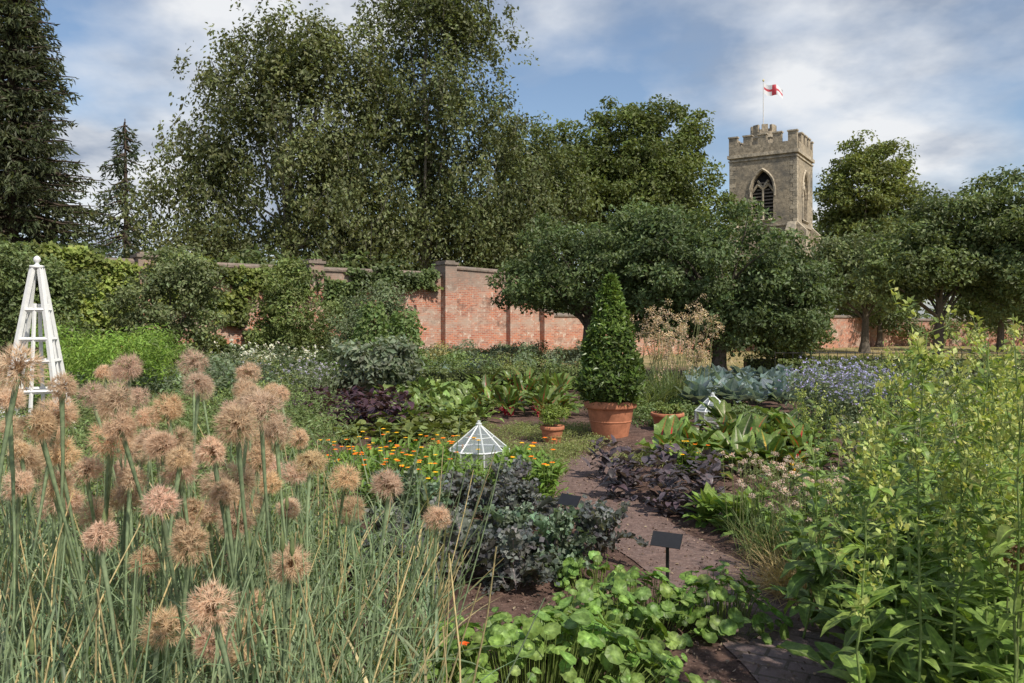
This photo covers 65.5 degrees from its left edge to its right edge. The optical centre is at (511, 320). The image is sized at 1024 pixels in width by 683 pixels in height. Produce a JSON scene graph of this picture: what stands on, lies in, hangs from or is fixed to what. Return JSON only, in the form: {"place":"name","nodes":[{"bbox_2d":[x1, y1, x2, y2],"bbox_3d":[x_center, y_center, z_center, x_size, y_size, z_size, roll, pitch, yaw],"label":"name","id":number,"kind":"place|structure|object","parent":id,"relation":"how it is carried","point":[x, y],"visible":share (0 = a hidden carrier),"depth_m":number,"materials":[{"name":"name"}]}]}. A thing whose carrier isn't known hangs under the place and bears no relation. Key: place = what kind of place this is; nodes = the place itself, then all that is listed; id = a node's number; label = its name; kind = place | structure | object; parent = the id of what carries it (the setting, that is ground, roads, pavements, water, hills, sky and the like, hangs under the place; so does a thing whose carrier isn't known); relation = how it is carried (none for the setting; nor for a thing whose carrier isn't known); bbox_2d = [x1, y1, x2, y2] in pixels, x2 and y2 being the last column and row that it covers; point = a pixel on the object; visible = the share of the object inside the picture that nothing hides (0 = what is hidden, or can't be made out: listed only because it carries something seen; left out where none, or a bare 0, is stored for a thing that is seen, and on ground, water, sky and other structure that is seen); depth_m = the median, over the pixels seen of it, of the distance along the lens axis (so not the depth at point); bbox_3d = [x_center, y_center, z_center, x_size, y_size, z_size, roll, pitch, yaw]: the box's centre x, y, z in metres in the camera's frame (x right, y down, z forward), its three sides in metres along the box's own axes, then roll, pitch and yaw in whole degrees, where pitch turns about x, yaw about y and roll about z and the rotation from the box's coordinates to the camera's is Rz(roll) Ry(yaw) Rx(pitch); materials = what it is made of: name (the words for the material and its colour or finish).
{"place":"outdoors","nodes":[
{"label":"outdoors","id":0,"kind":"place"},
{"bbox_2d":[434,264,456,347],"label":"wall pier","id":1,"kind":"structure","parent":0,"point":[448,306],"depth_m":32.51,"materials":[{"name":"brick"}]},
{"bbox_2d":[0,346,1023,682],"bbox_3d":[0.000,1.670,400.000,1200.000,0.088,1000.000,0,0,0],"label":"ground","id":2,"kind":"structure","parent":0,"point":[700,664],"depth_m":6.10,"materials":[{"name":"soil"}]},
{"bbox_2d":[0,256,74,438],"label":"garden obelisk","id":3,"kind":"object","parent":2,"relation":"on","point":[30,309],"visible":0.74,"depth_m":10.81,"materials":[{"name":"white paint"}]},
{"bbox_2d":[0,0,120,256],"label":"spruce tree","id":4,"kind":"object","parent":2,"relation":"on","point":[29,193],"visible":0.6,"depth_m":47.30,"materials":[{"name":"green plant"}]},
{"bbox_2d":[0,239,121,367],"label":"fig shrub","id":5,"kind":"object","parent":2,"relation":"on","point":[13,276],"visible":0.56,"depth_m":20.77,"materials":[{"name":"green plant"}]},
{"bbox_2d":[9,320,188,404],"bbox_3d":[-7.564,0.682,14.782,2.985,1.446,6.082,0,0,-26],"label":"golden shrub","id":6,"kind":"object","parent":2,"relation":"on","point":[77,357],"visible":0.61,"depth_m":13.36,"materials":[{"name":"green plant"}]},
{"bbox_2d":[80,119,163,257],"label":"larch tree","id":7,"kind":"object","parent":2,"relation":"on","point":[121,171],"visible":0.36,"depth_m":49.65,"materials":[{"name":"green plant"}]},
{"bbox_2d":[133,257,155,329],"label":"wall pier","id":8,"kind":"structure","parent":2,"relation":"on","point":[140,262],"depth_m":25.57,"materials":[{"name":"red brick"}]},
{"bbox_2d":[104,240,232,371],"bbox_3d":[-9.585,-0.176,22.179,3.449,4.118,2.620,0,0,0],"label":"pear tree","id":9,"kind":"object","parent":2,"relation":"on","point":[186,276],"visible":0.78,"depth_m":22.00,"materials":[{"name":"green plant"}]},
{"bbox_2d":[0,385,379,628],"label":"fennel plants","id":10,"kind":"object","parent":2,"relation":"on","point":[81,433],"visible":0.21,"depth_m":7.98,"materials":[{"name":"green plant"}]},
{"bbox_2d":[0,233,413,270],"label":"shrubbery","id":11,"kind":"object","parent":2,"relation":"on","point":[251,257],"visible":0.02,"depth_m":31.70,"materials":[{"name":"green plant"}]},
{"bbox_2d":[5,263,440,376],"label":"tall wall","id":12,"kind":"structure","parent":2,"relation":"on","point":[426,304],"depth_m":31.88,"materials":[{"name":"red brick"}]},
{"bbox_2d":[0,239,443,375],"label":"ivy","id":13,"kind":"object","parent":12,"relation":"attached to","point":[242,281],"visible":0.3,"depth_m":27.12,"materials":[{"name":"green plant"}]},
{"bbox_2d":[47,257,441,275],"bbox_3d":[-14.900,-1.937,23.825,30.250,0.167,0.480,0,0,-37],"label":"wall coping","id":14,"kind":"object","parent":12,"relation":"on","point":[333,269],"depth_m":28.01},
{"bbox_2d":[84,0,446,269],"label":"birch tree","id":15,"kind":"object","parent":2,"relation":"on","point":[303,72],"visible":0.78,"depth_m":43.38,"materials":[{"name":"green plant"}]},
{"bbox_2d":[210,338,326,370],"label":"white valerian plants","id":16,"kind":"object","parent":2,"relation":"on","point":[268,357],"visible":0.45,"depth_m":21.11,"materials":[{"name":"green plant"}]},
{"bbox_2d":[0,366,544,682],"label":"salsify plants","id":17,"kind":"object","parent":2,"relation":"on","point":[132,662],"visible":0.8,"depth_m":2.60,"materials":[{"name":"green plant"}]},
{"bbox_2d":[0,339,451,671],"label":"salsify seedheads","id":18,"kind":"object","parent":17,"relation":"on","point":[251,396],"visible":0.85,"depth_m":2.41,"materials":[{"name":"plant"}]},
{"bbox_2d":[212,358,350,407],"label":"catmint plants","id":19,"kind":"object","parent":2,"relation":"on","point":[316,378],"visible":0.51,"depth_m":15.83,"materials":[{"name":"green plant"}]},
{"bbox_2d":[238,254,333,357],"bbox_3d":[-6.942,-0.140,24.676,2.709,3.884,2.342,0,0,19],"label":"pear tree","id":20,"kind":"object","parent":2,"relation":"on","point":[276,326],"visible":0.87,"depth_m":24.33,"materials":[{"name":"green plant"}]},
{"bbox_2d":[0,339,618,419],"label":"vegetable beds","id":21,"kind":"object","parent":2,"relation":"on","point":[499,356],"visible":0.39,"depth_m":20.81,"materials":[{"name":"green plant"}]},
{"bbox_2d":[306,263,323,344],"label":"wall pier","id":22,"kind":"structure","parent":2,"relation":"on","point":[318,267],"depth_m":29.08,"materials":[{"name":"red brick"}]},
{"bbox_2d":[306,298,360,366],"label":"rose shrub","id":23,"kind":"object","parent":2,"relation":"on","point":[338,311],"visible":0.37,"depth_m":25.77,"materials":[{"name":"green plant"}]},
{"bbox_2d":[287,384,421,432],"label":"purple orache plants","id":24,"kind":"object","parent":2,"relation":"on","point":[383,401],"visible":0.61,"depth_m":12.73,"materials":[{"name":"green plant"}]},
{"bbox_2d":[152,365,582,392],"bbox_3d":[-3.404,1.430,19.207,11.453,0.746,0.673,0,0,-6],"label":"box hedge","id":25,"kind":"object","parent":2,"relation":"on","point":[448,376],"visible":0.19,"depth_m":19.31,"materials":[{"name":"green plant"}]},
{"bbox_2d":[326,278,416,363],"bbox_3d":[-4.099,0.266,23.516,2.734,3.070,2.073,0,0,0],"label":"elder shrub","id":26,"kind":"object","parent":2,"relation":"on","point":[386,293],"visible":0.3,"depth_m":23.27,"materials":[{"name":"green plant"}]},
{"bbox_2d":[325,333,424,397],"bbox_3d":[-2.977,1.060,18.031,2.195,1.580,1.952,0,0,35],"label":"artichoke plant","id":27,"kind":"object","parent":2,"relation":"on","point":[391,361],"visible":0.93,"depth_m":17.55,"materials":[{"name":"green plant"}]},
{"bbox_2d":[363,304,413,354],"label":"bean canes","id":28,"kind":"object","parent":2,"relation":"on","point":[404,305],"visible":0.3,"depth_m":20.57,"materials":[{"name":"brown wood"}]},
{"bbox_2d":[350,300,429,371],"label":"runner bean plants","id":29,"kind":"object","parent":2,"relation":"on","point":[402,326],"visible":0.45,"depth_m":20.67,"materials":[{"name":"green plant"}]},
{"bbox_2d":[311,428,489,499],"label":"pot marigold plants","id":30,"kind":"object","parent":2,"relation":"on","point":[430,454],"visible":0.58,"depth_m":8.23,"materials":[{"name":"green plant"}]},
{"bbox_2d":[350,460,456,511],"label":"pot marigold plants","id":31,"kind":"object","parent":2,"relation":"on","point":[424,472],"visible":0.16,"depth_m":7.13,"materials":[{"name":"green plant"}]},
{"bbox_2d":[328,411,488,445],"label":"lettuce plants","id":32,"kind":"object","parent":2,"relation":"on","point":[414,427],"visible":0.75,"depth_m":11.42,"materials":[{"name":"green plant"}]},
{"bbox_2d":[321,347,541,366],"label":"box hedge","id":33,"kind":"object","parent":2,"relation":"on","point":[480,353],"visible":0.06,"depth_m":28.87,"materials":[{"name":"green plant"}]},
{"bbox_2d":[298,0,577,283],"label":"birch tree","id":34,"kind":"object","parent":2,"relation":"on","point":[450,25],"visible":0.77,"depth_m":46.33,"materials":[{"name":"green plant"}]},
{"bbox_2d":[373,375,503,421],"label":"spinach beet plants","id":35,"kind":"object","parent":2,"relation":"on","point":[433,394],"visible":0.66,"depth_m":14.62,"materials":[{"name":"green plant"}]},
{"bbox_2d":[422,358,478,372],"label":"brussels sprout plants","id":36,"kind":"object","parent":2,"relation":"on","point":[444,366],"visible":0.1,"depth_m":22.15,"materials":[{"name":"green plant"}]},
{"bbox_2d":[448,420,509,469],"bbox_3d":[-0.370,1.396,8.900,0.654,0.573,0.654,0,0,-34],"label":"glass cloche","id":37,"kind":"object","parent":2,"relation":"on","point":[486,431],"visible":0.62,"depth_m":8.87,"materials":[{"name":"white paint"}]},
{"bbox_2d":[457,270,506,351],"bbox_3d":[-1.450,-0.125,33.910,3.372,4.050,0.360,0,0,-37],"label":"brick wall","id":38,"kind":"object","parent":2,"relation":"on","point":[481,321],"depth_m":33.74,"materials":[{"name":"brick"}]},
{"bbox_2d":[457,266,504,272],"bbox_3d":[-1.450,-2.187,33.910,3.372,0.267,0.480,0,0,-37],"label":"wall step coping","id":39,"kind":"object","parent":38,"relation":"on","point":[475,269],"depth_m":33.67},
{"bbox_2d":[316,452,648,596],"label":"kale plants","id":40,"kind":"object","parent":2,"relation":"on","point":[515,516],"visible":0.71,"depth_m":5.44,"materials":[{"name":"green plant"}]},
{"bbox_2d":[460,366,583,416],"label":"beetroot plants","id":41,"kind":"object","parent":2,"relation":"on","point":[539,390],"visible":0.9,"depth_m":15.01,"materials":[{"name":"green plant"}]},
{"bbox_2d":[475,437,572,501],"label":"pot marigold plants","id":42,"kind":"object","parent":2,"relation":"on","point":[544,472],"visible":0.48,"depth_m":7.50,"materials":[{"name":"green plant"}]},
{"bbox_2d":[444,110,604,307],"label":"ash tree","id":43,"kind":"object","parent":2,"relation":"on","point":[581,198],"visible":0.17,"depth_m":51.88,"materials":[{"name":"green plant"}]},
{"bbox_2d":[520,302,539,349],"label":"wall ramp","id":44,"kind":"structure","parent":2,"relation":"on","point":[529,327],"depth_m":35.35,"materials":[{"name":"red brick"}]},
{"bbox_2d":[354,606,720,682],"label":"nasturtium plant","id":45,"kind":"object","parent":2,"relation":"on","point":[584,631],"visible":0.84,"depth_m":3.40,"materials":[{"name":"green plant"}]},
{"bbox_2d":[540,312,553,356],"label":"wall pier","id":46,"kind":"structure","parent":2,"relation":"on","point":[547,329],"depth_m":35.65,"materials":[{"name":"red brick"}]},
{"bbox_2d":[130,252,552,311],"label":"caps","id":47,"kind":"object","parent":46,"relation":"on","point":[316,261],"depth_m":29.18,"materials":[{"name":"stone"}]},
{"bbox_2d":[532,402,571,443],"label":"potted herb","id":48,"kind":"object","parent":2,"relation":"on","point":[552,429],"visible":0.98,"depth_m":10.79,"materials":[{"name":"plant"}]},
{"bbox_2d":[424,419,690,483],"bbox_3d":[0.297,1.614,10.430,3.254,0.248,4.652,0,0,-25],"label":"thyme groundcover","id":49,"kind":"object","parent":2,"relation":"on","point":[562,449],"visible":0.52,"depth_m":10.52,"materials":[{"name":"green plant"}]},
{"bbox_2d":[557,493,580,538],"bbox_3d":[0.430,1.520,6.000,0.179,0.419,0.071,0,0,40],"label":"plant label","id":50,"kind":"object","parent":2,"relation":"on","point":[568,499],"visible":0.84,"depth_m":6.00,"materials":[{"name":"black metal"}]},
{"bbox_2d":[485,197,702,367],"bbox_3d":[2.492,-1.021,25.340,6.841,5.683,5.578,0,0,0],"label":"mulberry tree","id":51,"kind":"object","parent":2,"relation":"on","point":[555,280],"visible":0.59,"depth_m":24.55,"materials":[{"name":"green plant"}]},
{"bbox_2d":[554,550,633,596],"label":"nasturtium plant","id":52,"kind":"object","parent":2,"relation":"on","point":[569,571],"visible":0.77,"depth_m":4.93,"materials":[{"name":"green plant"}]},
{"bbox_2d":[532,579,686,680],"bbox_3d":[0.430,1.517,4.022,0.864,0.370,0.703,0,0,0],"label":"nasturtium plant","id":53,"kind":"object","parent":2,"relation":"on","point":[592,601],"visible":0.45,"depth_m":3.99,"materials":[{"name":"green plant"}]},
{"bbox_2d":[572,272,647,439],"bbox_3d":[1.424,0.490,11.477,1.136,2.420,1.256,0,0,0],"label":"potted bay cone","id":54,"kind":"object","parent":2,"relation":"on","point":[610,405],"visible":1,"depth_m":11.24,"materials":[{"name":"plant"}]},
{"bbox_2d":[529,93,752,312],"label":"lime tree","id":55,"kind":"object","parent":2,"relation":"on","point":[655,169],"visible":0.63,"depth_m":57.28,"materials":[{"name":"green plant"}]},
{"bbox_2d":[581,564,717,649],"bbox_3d":[0.730,1.528,4.406,0.755,0.348,0.650,0,0,0],"label":"nasturtium plant","id":56,"kind":"object","parent":2,"relation":"on","point":[664,609],"visible":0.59,"depth_m":4.28,"materials":[{"name":"green plant"}]},
{"bbox_2d":[580,434,737,517],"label":"purple basil plants","id":57,"kind":"object","parent":2,"relation":"on","point":[662,479],"visible":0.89,"depth_m":7.54,"materials":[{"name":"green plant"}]},
{"bbox_2d":[650,530,682,583],"bbox_3d":[0.960,1.524,4.950,0.189,0.412,0.074,0,0,29],"label":"plant label","id":58,"kind":"object","parent":2,"relation":"on","point":[667,540],"visible":0.84,"depth_m":4.96,"materials":[{"name":"black metal"}]},
{"bbox_2d":[650,402,684,423],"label":"potted herb","id":59,"kind":"object","parent":2,"relation":"on","point":[661,412],"visible":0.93,"depth_m":12.10,"materials":[{"name":"plant"}]},
{"bbox_2d":[629,293,724,404],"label":"plume poppy plants","id":60,"kind":"object","parent":2,"relation":"on","point":[662,389],"visible":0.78,"depth_m":15.67,"materials":[{"name":"beige plant"}]},
{"bbox_2d":[667,440,724,475],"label":"pot marigold plants","id":61,"kind":"object","parent":2,"relation":"on","point":[688,465],"visible":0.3,"depth_m":8.56,"materials":[{"name":"green plant"}]},
{"bbox_2d":[632,397,768,427],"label":"strawberry plants","id":62,"kind":"object","parent":2,"relation":"on","point":[644,411],"visible":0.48,"depth_m":13.57,"materials":[{"name":"green plant"}]},
{"bbox_2d":[695,392,720,426],"bbox_3d":[3.250,1.416,12.900,0.561,0.533,0.561,0,0,17],"label":"glass cloche","id":63,"kind":"object","parent":2,"relation":"on","point":[705,401],"visible":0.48,"depth_m":12.88,"materials":[{"name":"white paint"}]},
{"bbox_2d":[554,317,893,354],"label":"wall","id":64,"kind":"structure","parent":2,"relation":"on","point":[568,332],"depth_m":44.79,"materials":[{"name":"red brick"}]},
{"bbox_2d":[554,313,859,317],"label":"wall coping","id":65,"kind":"object","parent":64,"relation":"on","point":[570,315],"depth_m":44.56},
{"bbox_2d":[612,197,837,370],"bbox_3d":[6.284,-0.884,23.440,6.960,5.410,5.196,0,0,0],"label":"mulberry tree","id":66,"kind":"object","parent":2,"relation":"on","point":[744,309],"visible":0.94,"depth_m":22.53,"materials":[{"name":"green plant"}]},
{"bbox_2d":[682,482,770,538],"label":"evening primrose plants","id":67,"kind":"object","parent":2,"relation":"on","point":[707,498],"visible":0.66,"depth_m":6.48,"materials":[{"name":"green plant"}]},
{"bbox_2d":[663,560,792,644],"bbox_3d":[1.192,1.524,4.449,0.710,0.357,0.598,0,0,0],"label":"nasturtium plant","id":68,"kind":"object","parent":2,"relation":"on","point":[721,624],"visible":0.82,"depth_m":4.33,"materials":[{"name":"green plant"}]},
{"bbox_2d":[673,362,809,404],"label":"cabbage plants","id":69,"kind":"object","parent":2,"relation":"on","point":[749,384],"visible":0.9,"depth_m":15.02,"materials":[{"name":"green plant"}]},
{"bbox_2d":[634,396,849,478],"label":"rainbow chard plants","id":70,"kind":"object","parent":2,"relation":"on","point":[742,435],"visible":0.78,"depth_m":9.44,"materials":[{"name":"green plant"}]},
{"bbox_2d":[542,217,993,318],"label":"distant trees","id":71,"kind":"object","parent":2,"relation":"on","point":[919,315],"depth_m":91.37,"materials":[{"name":"green plant"}]},
{"bbox_2d":[723,124,826,314],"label":"church tower","id":72,"kind":"structure","parent":2,"relation":"on","point":[771,169],"depth_m":67.99,"materials":[{"name":"stone"},{"name":"dark wood louvres"}]},
{"bbox_2d":[762,79,782,123],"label":"flagpole","id":73,"kind":"object","parent":72,"relation":"attached to","point":[771,90],"visible":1,"depth_m":72.34,"materials":[{"name":"white paint"}]},
{"bbox_2d":[711,448,863,625],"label":"chive plants","id":74,"kind":"object","parent":2,"relation":"on","point":[774,577],"visible":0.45,"depth_m":5.57,"materials":[{"name":"green plant"}]},
{"bbox_2d":[740,241,854,360],"bbox_3d":[8.469,-0.351,24.559,3.326,4.330,3.293,0,0,-35],"label":"apple tree","id":75,"kind":"object","parent":2,"relation":"on","point":[806,344],"visible":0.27,"depth_m":23.80,"materials":[{"name":"green plant"}]},
{"bbox_2d":[666,345,1023,369],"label":"orchard grass","id":76,"kind":"structure","parent":2,"relation":"on","point":[851,355],"depth_m":41.04,"materials":[{"name":"green plant"}]},
{"bbox_2d":[767,356,929,437],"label":"borage plants","id":77,"kind":"object","parent":2,"relation":"on","point":[840,390],"visible":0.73,"depth_m":12.10,"materials":[{"name":"blue plant"}]},
{"bbox_2d":[801,231,903,352],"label":"apple tree","id":78,"kind":"object","parent":2,"relation":"on","point":[843,255],"visible":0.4,"depth_m":41.29,"materials":[{"name":"green plant"}]},
{"bbox_2d":[739,457,967,519],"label":"herb plants","id":79,"kind":"object","parent":2,"relation":"on","point":[758,472],"visible":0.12,"depth_m":7.73,"materials":[{"name":"green plant"}]},
{"bbox_2d":[705,315,1023,353],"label":"bramble hedge","id":80,"kind":"object","parent":2,"relation":"on","point":[923,329],"visible":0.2,"depth_m":53.17,"materials":[{"name":"green plant"}]},
{"bbox_2d":[813,129,929,317],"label":"oak tree","id":81,"kind":"object","parent":2,"relation":"on","point":[849,208],"visible":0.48,"depth_m":77.83,"materials":[{"name":"green plant"}]},
{"bbox_2d":[833,291,927,346],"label":"apple tree","id":82,"kind":"object","parent":2,"relation":"on","point":[892,317],"visible":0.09,"depth_m":51.69,"materials":[{"name":"green plant"}]},
{"bbox_2d":[739,352,1023,369],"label":"box hedge","id":83,"kind":"object","parent":2,"relation":"on","point":[757,363],"visible":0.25,"depth_m":24.39,"materials":[{"name":"green plant"}]},
{"bbox_2d":[742,434,1023,655],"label":"mint plants","id":84,"kind":"object","parent":2,"relation":"on","point":[947,638],"visible":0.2,"depth_m":5.35,"materials":[{"name":"green plant"}]},
{"bbox_2d":[762,431,1023,682],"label":"lovage plants","id":85,"kind":"object","parent":2,"relation":"on","point":[817,576],"visible":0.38,"depth_m":4.07,"materials":[{"name":"green plant"}]},
{"bbox_2d":[775,351,1023,363],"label":"iron railing","id":86,"kind":"object","parent":2,"relation":"on","point":[846,353],"visible":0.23,"depth_m":22.40,"materials":[{"name":"black metal"}]},
{"bbox_2d":[776,358,1023,386],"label":"box hedge","id":87,"kind":"object","parent":2,"relation":"on","point":[794,367],"visible":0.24,"depth_m":20.52,"materials":[{"name":"green plant"}]},
{"bbox_2d":[791,356,1019,414],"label":"sage plants","id":88,"kind":"object","parent":2,"relation":"on","point":[870,367],"visible":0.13,"depth_m":15.91,"materials":[{"name":"green plant"}]},
{"bbox_2d":[789,366,1023,555],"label":"angelica plants","id":89,"kind":"object","parent":2,"relation":"on","point":[935,444],"visible":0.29,"depth_m":7.59,"materials":[{"name":"green plant"}]},
{"bbox_2d":[818,407,1017,491],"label":"leek flowers","id":90,"kind":"object","parent":2,"relation":"on","point":[862,434],"visible":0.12,"depth_m":8.34,"materials":[{"name":"plant"}]},
{"bbox_2d":[818,279,1023,682],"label":"mugwort plants","id":91,"kind":"object","parent":2,"relation":"on","point":[859,667],"visible":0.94,"depth_m":2.88,"materials":[{"name":"green plant"}]},
{"bbox_2d":[849,170,1023,354],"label":"apple tree","id":92,"kind":"object","parent":2,"relation":"on","point":[937,240],"visible":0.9,"depth_m":30.07,"materials":[{"name":"green plant"}]},
{"bbox_2d":[890,363,1023,459],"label":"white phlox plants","id":93,"kind":"object","parent":2,"relation":"on","point":[919,388],"visible":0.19,"depth_m":10.18,"materials":[{"name":"green plant"}]},
{"bbox_2d":[894,321,1023,345],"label":"wall","id":94,"kind":"structure","parent":2,"relation":"on","point":[899,341],"depth_m":54.65,"materials":[{"name":"red brick"}]},
{"bbox_2d":[904,446,1022,539],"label":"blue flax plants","id":95,"kind":"object","parent":2,"relation":"on","point":[978,469],"visible":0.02,"depth_m":5.75,"materials":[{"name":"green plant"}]},
{"bbox_2d":[923,250,1023,351],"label":"apple tree","id":96,"kind":"object","parent":2,"relation":"on","point":[964,307],"visible":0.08,"depth_m":43.90,"materials":[{"name":"green plant"}]},
{"bbox_2d":[945,164,1023,328],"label":"apple tree","id":97,"kind":"object","parent":2,"relation":"on","point":[1010,281],"visible":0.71,"depth_m":29.64,"materials":[{"name":"green plant"}]},
{"bbox_2d":[1003,537,1023,682],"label":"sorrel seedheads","id":98,"kind":"object","parent":2,"relation":"on","point":[1014,566],"visible":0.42,"depth_m":2.70,"materials":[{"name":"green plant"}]},
{"bbox_2d":[0,0,1023,318],"label":"sky","id":99,"kind":"structure","parent":0,"point":[946,77],"materials":[{"name":"blue"}]},
{"bbox_2d":[507,276,519,346],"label":"wall pier","id":100,"kind":"structure","parent":0,"point":[513,326],"depth_m":34.51,"materials":[{"name":"brick"}]},
{"bbox_2d":[546,451,846,682],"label":"garden path","id":101,"kind":"structure","parent":0,"point":[779,669],"depth_m":5.37,"materials":[{"name":"brick"}]},
{"bbox_2d":[185,438,845,682],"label":"soil clods","id":102,"kind":"object","parent":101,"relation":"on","point":[697,642],"visible":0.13,"depth_m":5.49,"materials":[{"name":"soil"}]},
{"bbox_2d":[775,605,1011,682],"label":"comfrey plants","id":103,"kind":"object","parent":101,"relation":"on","point":[826,650],"visible":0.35,"depth_m":3.55,"materials":[{"name":"green plant"}]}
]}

